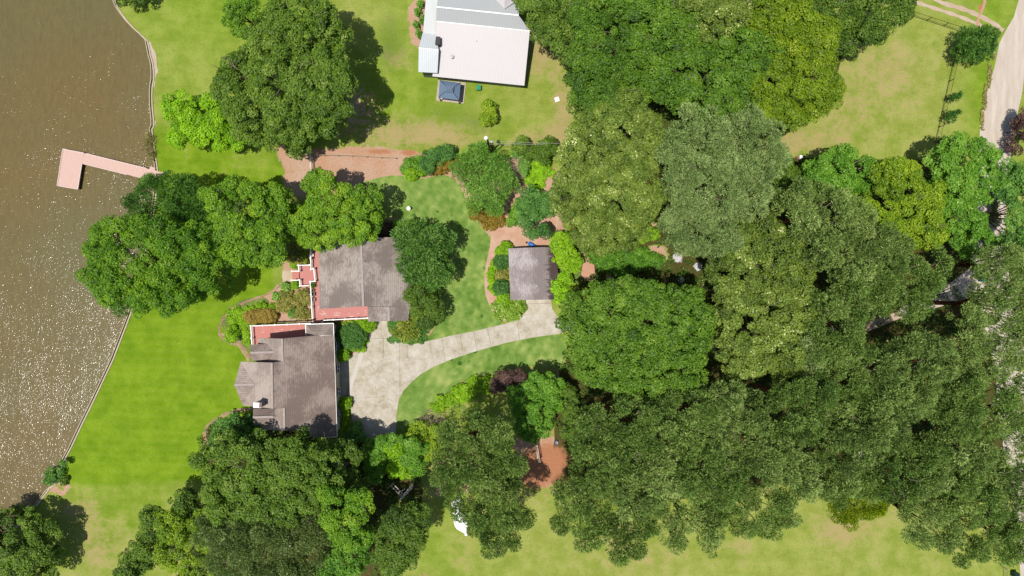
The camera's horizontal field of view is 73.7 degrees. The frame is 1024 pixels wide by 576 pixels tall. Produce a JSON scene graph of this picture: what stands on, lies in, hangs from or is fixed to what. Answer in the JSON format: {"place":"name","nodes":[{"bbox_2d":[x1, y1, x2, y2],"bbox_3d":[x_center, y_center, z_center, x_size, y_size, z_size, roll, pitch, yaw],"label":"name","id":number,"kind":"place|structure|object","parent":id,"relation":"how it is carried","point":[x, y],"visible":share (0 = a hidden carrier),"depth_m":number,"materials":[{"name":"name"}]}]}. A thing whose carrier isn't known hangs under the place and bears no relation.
{"place":"outdoors","nodes":[
{"label":"outdoors","id":0,"kind":"place"},
{"bbox_2d":[0,0,153,532],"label":"water","id":1,"kind":"structure","parent":0,"point":[75,75],"depth_m":110.60,"materials":[{"name":"brown liquid"}]},
{"bbox_2d":[57,149,162,189],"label":"dock","id":2,"kind":"object","parent":1,"relation":"in","point":[72,162],"visible":0.91,"depth_m":109.88,"materials":[{"name":"pink wood"}]},
{"bbox_2d":[309,245,368,323],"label":"red deck","id":3,"kind":"structure","parent":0,"point":[336,314],"depth_m":108.10,"materials":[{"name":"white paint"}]},
{"bbox_2d":[319,237,411,321],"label":"grey roofed house","id":4,"kind":"structure","parent":0,"point":[366,273],"depth_m":103.78,"materials":[{"name":"grey"}]},
{"bbox_2d":[359,175,500,341],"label":"garden lawn","id":5,"kind":"structure","parent":0,"point":[439,199],"depth_m":109.99,"materials":[{"name":"green plant"}]},
{"bbox_2d":[390,218,457,290],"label":"fir tree","id":6,"kind":"object","parent":5,"relation":"on","point":[424,272],"visible":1,"depth_m":101.55,"materials":[{"name":"green plant"}]},
{"bbox_2d":[423,0,529,87],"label":"white metal building","id":7,"kind":"structure","parent":0,"point":[482,41],"depth_m":105.20,"materials":[{"name":"paint"}]},
{"bbox_2d":[340,300,616,441],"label":"driveway","id":8,"kind":"structure","parent":0,"point":[375,414],"depth_m":109.97,"materials":[{"name":"concrete"}]},
{"bbox_2d":[396,335,566,430],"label":"crescent lawn","id":9,"kind":"structure","parent":0,"point":[420,393],"depth_m":109.99,"materials":[{"name":"green plant"}]},
{"bbox_2d":[0,0,1023,575],"bbox_3d":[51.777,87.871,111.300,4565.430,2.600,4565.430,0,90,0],"label":"ground","id":10,"kind":"structure","parent":0,"point":[166,394],"depth_m":110.00,"materials":[{"name":"green plant"}]},
{"bbox_2d":[0,503,67,575],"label":"oak tree","id":11,"kind":"object","parent":10,"relation":"on","point":[19,554],"visible":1,"depth_m":103.46,"materials":[{"name":"green plant"}]},
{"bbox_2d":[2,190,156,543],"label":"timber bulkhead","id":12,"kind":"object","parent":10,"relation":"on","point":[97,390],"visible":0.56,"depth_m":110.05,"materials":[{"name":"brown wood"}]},
{"bbox_2d":[73,213,242,318],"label":"sweetgum tree","id":13,"kind":"object","parent":10,"relation":"on","point":[111,285],"visible":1,"depth_m":95.43,"materials":[{"name":"green plant"}]},
{"bbox_2d":[111,487,206,575],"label":"oak tree","id":14,"kind":"object","parent":10,"relation":"on","point":[187,499],"visible":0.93,"depth_m":99.67,"materials":[{"name":"green plant"}]},
{"bbox_2d":[119,169,211,231],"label":"cedar tree","id":15,"kind":"object","parent":10,"relation":"on","point":[195,209],"visible":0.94,"depth_m":99.66,"materials":[{"name":"green plant"}]},
{"bbox_2d":[152,508,226,575],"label":"poplar tree","id":16,"kind":"object","parent":10,"relation":"on","point":[171,528],"visible":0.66,"depth_m":98.84,"materials":[{"name":"green plant"}]},
{"bbox_2d":[159,88,244,153],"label":"maple tree","id":17,"kind":"object","parent":10,"relation":"on","point":[198,130],"visible":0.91,"depth_m":102.68,"materials":[{"name":"green plant"}]},
{"bbox_2d":[207,413,261,457],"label":"oak tree","id":18,"kind":"object","parent":10,"relation":"on","point":[244,426],"visible":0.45,"depth_m":102.44,"materials":[{"name":"green plant"}]},
{"bbox_2d":[221,0,261,39],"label":"oak tree","id":19,"kind":"object","parent":10,"relation":"on","point":[236,10],"visible":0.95,"depth_m":101.83,"materials":[{"name":"green plant"}]},
{"bbox_2d":[196,173,293,269],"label":"oak tree","id":20,"kind":"object","parent":10,"relation":"on","point":[228,225],"visible":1,"depth_m":97.70,"materials":[{"name":"green plant"}]},
{"bbox_2d":[188,513,307,575],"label":"willow tree","id":21,"kind":"object","parent":10,"relation":"on","point":[219,546],"visible":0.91,"depth_m":96.51,"materials":[{"name":"green plant"}]},
{"bbox_2d":[187,426,345,528],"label":"oak tree","id":22,"kind":"object","parent":10,"relation":"on","point":[224,484],"visible":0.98,"depth_m":95.53,"materials":[{"name":"green plant"}]},
{"bbox_2d":[250,323,316,344],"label":"red deck","id":23,"kind":"structure","parent":10,"relation":"on","point":[281,331],"depth_m":108.10,"materials":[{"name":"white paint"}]},
{"bbox_2d":[209,0,359,160],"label":"oak tree","id":24,"kind":"object","parent":10,"relation":"on","point":[332,63],"visible":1,"depth_m":95.10,"materials":[{"name":"green plant"}]},
{"bbox_2d":[234,323,341,437],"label":"brown roofed house","id":25,"kind":"structure","parent":10,"relation":"on","point":[298,386],"depth_m":102.86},
{"bbox_2d":[274,288,310,320],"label":"rose bed","id":26,"kind":"object","parent":10,"relation":"on","point":[291,300],"visible":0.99,"depth_m":108.86,"materials":[{"name":"green plant"}]},
{"bbox_2d":[272,504,344,575],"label":"willow tree","id":27,"kind":"object","parent":10,"relation":"on","point":[311,539],"visible":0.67,"depth_m":98.01,"materials":[{"name":"green plant"}]},
{"bbox_2d":[286,166,386,252],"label":"persimmon tree","id":28,"kind":"object","parent":10,"relation":"on","point":[312,209],"visible":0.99,"depth_m":99.65,"materials":[{"name":"green plant"}]},
{"bbox_2d":[313,438,371,512],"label":"oak tree","id":29,"kind":"object","parent":10,"relation":"on","point":[349,451],"visible":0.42,"depth_m":99.66,"materials":[{"name":"green plant"}]},
{"bbox_2d":[310,524,374,575],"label":"oak tree","id":30,"kind":"object","parent":10,"relation":"on","point":[337,565],"visible":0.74,"depth_m":98.38,"materials":[{"name":"green plant"}]},
{"bbox_2d":[315,482,375,554],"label":"oak tree","id":31,"kind":"object","parent":10,"relation":"on","point":[351,537],"visible":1,"depth_m":94.42,"materials":[{"name":"green plant"}]},
{"bbox_2d":[361,436,391,484],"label":"oleander tree","id":32,"kind":"object","parent":10,"relation":"on","point":[375,468],"visible":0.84,"depth_m":105.48,"materials":[{"name":"green plant"}]},
{"bbox_2d":[370,500,432,575],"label":"hickory tree","id":33,"kind":"object","parent":10,"relation":"on","point":[401,562],"visible":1,"depth_m":95.83,"materials":[{"name":"green plant"}]},
{"bbox_2d":[375,432,430,477],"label":"laurel tree","id":34,"kind":"object","parent":10,"relation":"on","point":[416,464],"visible":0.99,"depth_m":104.67,"materials":[{"name":"green plant"}]},
{"bbox_2d":[401,282,447,330],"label":"laurel tree","id":35,"kind":"object","parent":10,"relation":"on","point":[428,316],"visible":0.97,"depth_m":104.13,"materials":[{"name":"green plant"}]},
{"bbox_2d":[405,419,446,461],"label":"oleander tree","id":36,"kind":"object","parent":10,"relation":"on","point":[426,433],"visible":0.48,"depth_m":106.36,"materials":[{"name":"green plant"}]},
{"bbox_2d":[418,33,438,77],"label":"metal annex","id":37,"kind":"object","parent":10,"relation":"on","point":[428,58],"visible":0.97,"depth_m":105.16,"materials":[{"name":"white paint"}]},
{"bbox_2d":[429,372,499,414],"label":"hedge bank","id":38,"kind":"structure","parent":10,"relation":"on","point":[462,394],"depth_m":108.88,"materials":[{"name":"green plant"}]},
{"bbox_2d":[448,140,491,194],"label":"cypress tree","id":39,"kind":"object","parent":10,"relation":"on","point":[474,160],"visible":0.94,"depth_m":104.53,"materials":[{"name":"green plant"}]},
{"bbox_2d":[428,404,515,491],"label":"tree","id":40,"kind":"object","parent":10,"relation":"on","point":[501,437],"visible":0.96,"depth_m":90.51,"materials":[{"name":"green plant"}]},
{"bbox_2d":[431,446,529,538],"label":"pine tree","id":41,"kind":"object","parent":10,"relation":"on","point":[510,482],"visible":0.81,"depth_m":91.76,"materials":[{"name":"green plant"}]},
{"bbox_2d":[461,166,521,217],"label":"cypress tree","id":42,"kind":"object","parent":10,"relation":"on","point":[494,203],"visible":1,"depth_m":103.16,"materials":[{"name":"green plant"}]},
{"bbox_2d":[466,493,537,559],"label":"tree","id":43,"kind":"object","parent":10,"relation":"on","point":[507,541],"visible":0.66,"depth_m":93.50,"materials":[{"name":"green plant"}]},
{"bbox_2d":[484,188,561,320],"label":"straw path","id":44,"kind":"structure","parent":10,"relation":"on","point":[514,236],"depth_m":109.99,"materials":[{"name":"brown soil"}]},
{"bbox_2d":[505,369,566,444],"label":"dogwood tree","id":45,"kind":"object","parent":10,"relation":"on","point":[532,414],"visible":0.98,"depth_m":102.63,"materials":[{"name":"green plant"}]},
{"bbox_2d":[515,183,556,240],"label":"holly tree","id":46,"kind":"object","parent":10,"relation":"on","point":[539,201],"visible":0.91,"depth_m":103.98,"materials":[{"name":"green plant"}]},
{"bbox_2d":[511,0,603,65],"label":"oak tree","id":47,"kind":"object","parent":10,"relation":"on","point":[549,28],"visible":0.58,"depth_m":96.63,"materials":[{"name":"green plant"}]},
{"bbox_2d":[548,230,583,273],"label":"maple tree","id":48,"kind":"object","parent":10,"relation":"on","point":[561,253],"visible":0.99,"depth_m":105.88,"materials":[{"name":"green plant"}]},
{"bbox_2d":[556,382,583,441],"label":"holly tree","id":49,"kind":"object","parent":10,"relation":"on","point":[570,410],"visible":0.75,"depth_m":105.40,"materials":[{"name":"green plant"}]},
{"bbox_2d":[548,487,611,553],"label":"tree","id":50,"kind":"object","parent":10,"relation":"on","point":[561,526],"visible":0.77,"depth_m":93.08,"materials":[{"name":"green plant"}]},
{"bbox_2d":[176,16,1023,575],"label":"undergrowth","id":51,"kind":"object","parent":10,"relation":"on","point":[702,280],"visible":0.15,"depth_m":109.47,"materials":[{"name":"green plant"}]},
{"bbox_2d":[550,434,652,522],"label":"oak tree","id":52,"kind":"object","parent":10,"relation":"on","point":[598,486],"visible":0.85,"depth_m":92.02,"materials":[{"name":"green plant"}]},
{"bbox_2d":[547,159,667,257],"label":"magnolia tree","id":53,"kind":"object","parent":10,"relation":"on","point":[618,224],"visible":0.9,"depth_m":96.86,"materials":[{"name":"green plant"}]},
{"bbox_2d":[553,86,668,193],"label":"magnolia tree","id":54,"kind":"object","parent":10,"relation":"on","point":[575,143],"visible":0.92,"depth_m":95.44,"materials":[{"name":"green plant"}]},
{"bbox_2d":[562,0,673,94],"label":"oak tree","id":55,"kind":"object","parent":10,"relation":"on","point":[579,12],"visible":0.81,"depth_m":93.74,"materials":[{"name":"green plant"}]},
{"bbox_2d":[567,394,671,462],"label":"tree","id":56,"kind":"object","parent":10,"relation":"on","point":[591,419],"visible":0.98,"depth_m":91.53,"materials":[{"name":"green plant"}]},
{"bbox_2d":[566,46,678,126],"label":"oak tree","id":57,"kind":"object","parent":10,"relation":"on","point":[647,84],"visible":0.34,"depth_m":95.58,"materials":[{"name":"green plant"}]},
{"bbox_2d":[585,245,666,277],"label":"hosta bed","id":58,"kind":"object","parent":10,"relation":"on","point":[641,260],"visible":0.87,"depth_m":108.08,"materials":[{"name":"green plant"}]},
{"bbox_2d":[596,488,670,566],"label":"tree","id":59,"kind":"object","parent":10,"relation":"on","point":[629,538],"visible":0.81,"depth_m":92.42,"materials":[{"name":"green plant"}]},
{"bbox_2d":[554,274,716,401],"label":"oak tree","id":60,"kind":"object","parent":10,"relation":"on","point":[642,296],"visible":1,"depth_m":93.53,"materials":[{"name":"green plant"}]},
{"bbox_2d":[605,439,687,522],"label":"tree","id":61,"kind":"object","parent":10,"relation":"on","point":[666,493],"visible":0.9,"depth_m":90.69,"materials":[{"name":"green plant"}]},
{"bbox_2d":[609,0,712,73],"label":"oak tree","id":62,"kind":"object","parent":10,"relation":"on","point":[680,21],"visible":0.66,"depth_m":92.44,"materials":[{"name":"green plant"}]},
{"bbox_2d":[630,389,724,461],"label":"tree","id":63,"kind":"object","parent":10,"relation":"on","point":[700,418],"visible":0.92,"depth_m":91.01,"materials":[{"name":"green plant"}]},
{"bbox_2d":[658,489,726,558],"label":"pine tree","id":64,"kind":"object","parent":10,"relation":"on","point":[712,525],"visible":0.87,"depth_m":92.31,"materials":[{"name":"green plant"}]},
{"bbox_2d":[654,102,738,187],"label":"pine tree","id":65,"kind":"object","parent":10,"relation":"on","point":[698,134],"visible":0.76,"depth_m":91.49,"materials":[{"name":"green plant"}]},
{"bbox_2d":[656,197,744,259],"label":"pine tree","id":66,"kind":"object","parent":10,"relation":"on","point":[726,234],"visible":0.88,"depth_m":92.44,"materials":[{"name":"green plant"}]},
{"bbox_2d":[674,432,752,510],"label":"pine tree","id":67,"kind":"object","parent":10,"relation":"on","point":[709,455],"visible":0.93,"depth_m":90.62,"materials":[{"name":"green plant"}]},
{"bbox_2d":[675,0,754,43],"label":"chestnut tree","id":68,"kind":"object","parent":10,"relation":"on","point":[738,13],"visible":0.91,"depth_m":91.27,"materials":[{"name":"green plant"}]},
{"bbox_2d":[649,25,784,129],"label":"oak tree","id":69,"kind":"object","parent":10,"relation":"on","point":[681,86],"visible":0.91,"depth_m":92.84,"materials":[{"name":"green plant"}]},
{"bbox_2d":[661,144,774,224],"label":"pine tree","id":70,"kind":"object","parent":10,"relation":"on","point":[738,197],"visible":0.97,"depth_m":90.84,"materials":[{"name":"green plant"}]},
{"bbox_2d":[691,379,774,457],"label":"pine tree","id":71,"kind":"object","parent":10,"relation":"on","point":[728,405],"visible":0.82,"depth_m":91.01,"materials":[{"name":"green plant"}]},
{"bbox_2d":[707,102,792,186],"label":"pine tree","id":72,"kind":"object","parent":10,"relation":"on","point":[777,148],"visible":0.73,"depth_m":91.47,"materials":[{"name":"green plant"}]},
{"bbox_2d":[705,475,795,540],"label":"pine tree","id":73,"kind":"object","parent":10,"relation":"on","point":[744,526],"visible":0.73,"depth_m":92.42,"materials":[{"name":"green plant"}]},
{"bbox_2d":[703,208,818,313],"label":"oak tree","id":74,"kind":"object","parent":10,"relation":"on","point":[757,280],"visible":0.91,"depth_m":93.51,"materials":[{"name":"green plant"}]},
{"bbox_2d":[711,282,820,384],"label":"oak tree","id":75,"kind":"object","parent":10,"relation":"on","point":[768,340],"visible":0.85,"depth_m":93.63,"materials":[{"name":"green plant"}]},
{"bbox_2d":[733,423,823,500],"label":"pine tree","id":76,"kind":"object","parent":10,"relation":"on","point":[765,450],"visible":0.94,"depth_m":89.82,"materials":[{"name":"green plant"}]},
{"bbox_2d":[726,28,846,131],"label":"oak tree","id":77,"kind":"object","parent":10,"relation":"on","point":[825,91],"visible":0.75,"depth_m":93.25,"materials":[{"name":"green plant"}]},
{"bbox_2d":[743,0,843,70],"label":"oak tree","id":78,"kind":"object","parent":10,"relation":"on","point":[799,10],"visible":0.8,"depth_m":93.09,"materials":[{"name":"green plant"}]},
{"bbox_2d":[751,369,840,448],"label":"pine tree","id":79,"kind":"object","parent":10,"relation":"on","point":[813,417],"visible":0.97,"depth_m":89.73,"materials":[{"name":"green plant"}]},
{"bbox_2d":[774,449,862,529],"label":"pine tree","id":80,"kind":"object","parent":10,"relation":"on","point":[828,486],"visible":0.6,"depth_m":92.42,"materials":[{"name":"green plant"}]},
{"bbox_2d":[767,175,878,248],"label":"pine tree","id":81,"kind":"object","parent":10,"relation":"on","point":[800,208],"visible":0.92,"depth_m":90.96,"materials":[{"name":"green plant"}]},
{"bbox_2d":[797,143,878,202],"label":"oak tree","id":82,"kind":"object","parent":10,"relation":"on","point":[825,167],"visible":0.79,"depth_m":97.48,"materials":[{"name":"green plant"}]},
{"bbox_2d":[798,271,883,370],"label":"oak tree","id":83,"kind":"object","parent":10,"relation":"on","point":[852,334],"visible":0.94,"depth_m":90.98,"materials":[{"name":"green plant"}]},
{"bbox_2d":[799,449,885,509],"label":"pine tree","id":84,"kind":"object","parent":10,"relation":"on","point":[873,482],"visible":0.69,"depth_m":92.16,"materials":[{"name":"green plant"}]},
{"bbox_2d":[806,342,893,435],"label":"pine tree","id":85,"kind":"object","parent":10,"relation":"on","point":[862,391],"visible":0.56,"depth_m":90.60,"materials":[{"name":"green plant"}]},
{"bbox_2d":[792,220,915,283],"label":"pine tree","id":86,"kind":"object","parent":10,"relation":"on","point":[883,236],"visible":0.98,"depth_m":89.78,"materials":[{"name":"green plant"}]},
{"bbox_2d":[826,479,891,532],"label":"juniper tree","id":87,"kind":"object","parent":10,"relation":"on","point":[845,515],"visible":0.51,"depth_m":98.46,"materials":[{"name":"green plant"}]},
{"bbox_2d":[810,0,916,56],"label":"oak tree","id":88,"kind":"object","parent":10,"relation":"on","point":[876,32],"visible":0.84,"depth_m":95.92,"materials":[{"name":"green plant"}]},
{"bbox_2d":[817,409,914,478],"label":"pine tree","id":89,"kind":"object","parent":10,"relation":"on","point":[883,431],"visible":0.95,"depth_m":89.68,"materials":[{"name":"green plant"}]},
{"bbox_2d":[826,241,955,324],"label":"pine tree","id":90,"kind":"object","parent":10,"relation":"on","point":[933,279],"visible":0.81,"depth_m":90.80,"materials":[{"name":"green plant"}]},
{"bbox_2d":[842,429,953,505],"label":"oak tree","id":91,"kind":"object","parent":10,"relation":"on","point":[923,446],"visible":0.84,"depth_m":90.95,"materials":[{"name":"green plant"}]},
{"bbox_2d":[850,155,949,251],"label":"oak tree","id":92,"kind":"object","parent":10,"relation":"on","point":[888,176],"visible":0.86,"depth_m":95.56,"materials":[{"name":"green plant"}]},
{"bbox_2d":[848,325,959,423],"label":"pine tree","id":93,"kind":"object","parent":10,"relation":"on","point":[928,352],"visible":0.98,"depth_m":88.78,"materials":[{"name":"green plant"}]},
{"bbox_2d":[892,488,965,554],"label":"pine tree","id":94,"kind":"object","parent":10,"relation":"on","point":[922,536],"visible":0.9,"depth_m":92.56,"materials":[{"name":"green plant"}]},
{"bbox_2d":[888,431,1000,501],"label":"pine tree","id":95,"kind":"object","parent":10,"relation":"on","point":[947,476],"visible":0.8,"depth_m":90.24,"materials":[{"name":"green plant"}]},
{"bbox_2d":[902,465,1010,532],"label":"pine tree","id":96,"kind":"object","parent":10,"relation":"on","point":[973,482],"visible":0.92,"depth_m":90.58,"materials":[{"name":"green plant"}]},
{"bbox_2d":[922,200,997,260],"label":"oak tree","id":97,"kind":"object","parent":10,"relation":"on","point":[978,220],"visible":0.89,"depth_m":97.56,"materials":[{"name":"green plant"}]},
{"bbox_2d":[900,362,1023,444],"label":"pine tree","id":98,"kind":"object","parent":10,"relation":"on","point":[1006,403],"visible":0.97,"depth_m":89.82,"materials":[{"name":"green plant"}]},
{"bbox_2d":[915,130,1012,222],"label":"sycamore tree","id":99,"kind":"object","parent":10,"relation":"on","point":[950,173],"visible":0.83,"depth_m":97.55,"materials":[{"name":"green plant"}]},
{"bbox_2d":[912,322,1023,390],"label":"pine tree","id":100,"kind":"object","parent":10,"relation":"on","point":[1012,358],"visible":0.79,"depth_m":91.00,"materials":[{"name":"green plant"}]},
{"bbox_2d":[921,501,1023,569],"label":"pine tree","id":101,"kind":"object","parent":10,"relation":"on","point":[984,545],"visible":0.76,"depth_m":92.39,"materials":[{"name":"green plant"}]},
{"bbox_2d":[925,263,1023,338],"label":"oak tree","id":102,"kind":"object","parent":10,"relation":"on","point":[972,307],"visible":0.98,"depth_m":91.82,"materials":[{"name":"green plant"}]},
{"bbox_2d":[927,241,1023,282],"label":"oak tree","id":103,"kind":"object","parent":10,"relation":"on","point":[1012,252],"visible":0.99,"depth_m":92.11,"materials":[{"name":"green plant"}]},
{"bbox_2d":[950,23,1000,65],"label":"crape myrtle","id":104,"kind":"object","parent":10,"relation":"on","point":[980,41],"visible":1,"depth_m":105.30,"materials":[{"name":"green plant"}]},
{"bbox_2d":[958,157,1023,250],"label":"sycamore tree","id":105,"kind":"object","parent":10,"relation":"on","point":[1015,169],"visible":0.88,"depth_m":96.92,"materials":[{"name":"green plant"}]},
{"bbox_2d":[959,445,1023,512],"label":"pine tree","id":106,"kind":"object","parent":10,"relation":"on","point":[1002,477],"visible":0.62,"depth_m":90.96,"materials":[{"name":"green plant"}]},
{"bbox_2d":[508,247,557,299],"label":"garage","id":107,"kind":"structure","parent":0,"point":[533,272],"depth_m":106.35,"materials":[{"name":"grey"}]},
{"bbox_2d":[900,0,1023,575],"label":"gravel road","id":108,"kind":"structure","parent":0,"point":[1004,93],"depth_m":109.99,"materials":[{"name":"beige gravel"}]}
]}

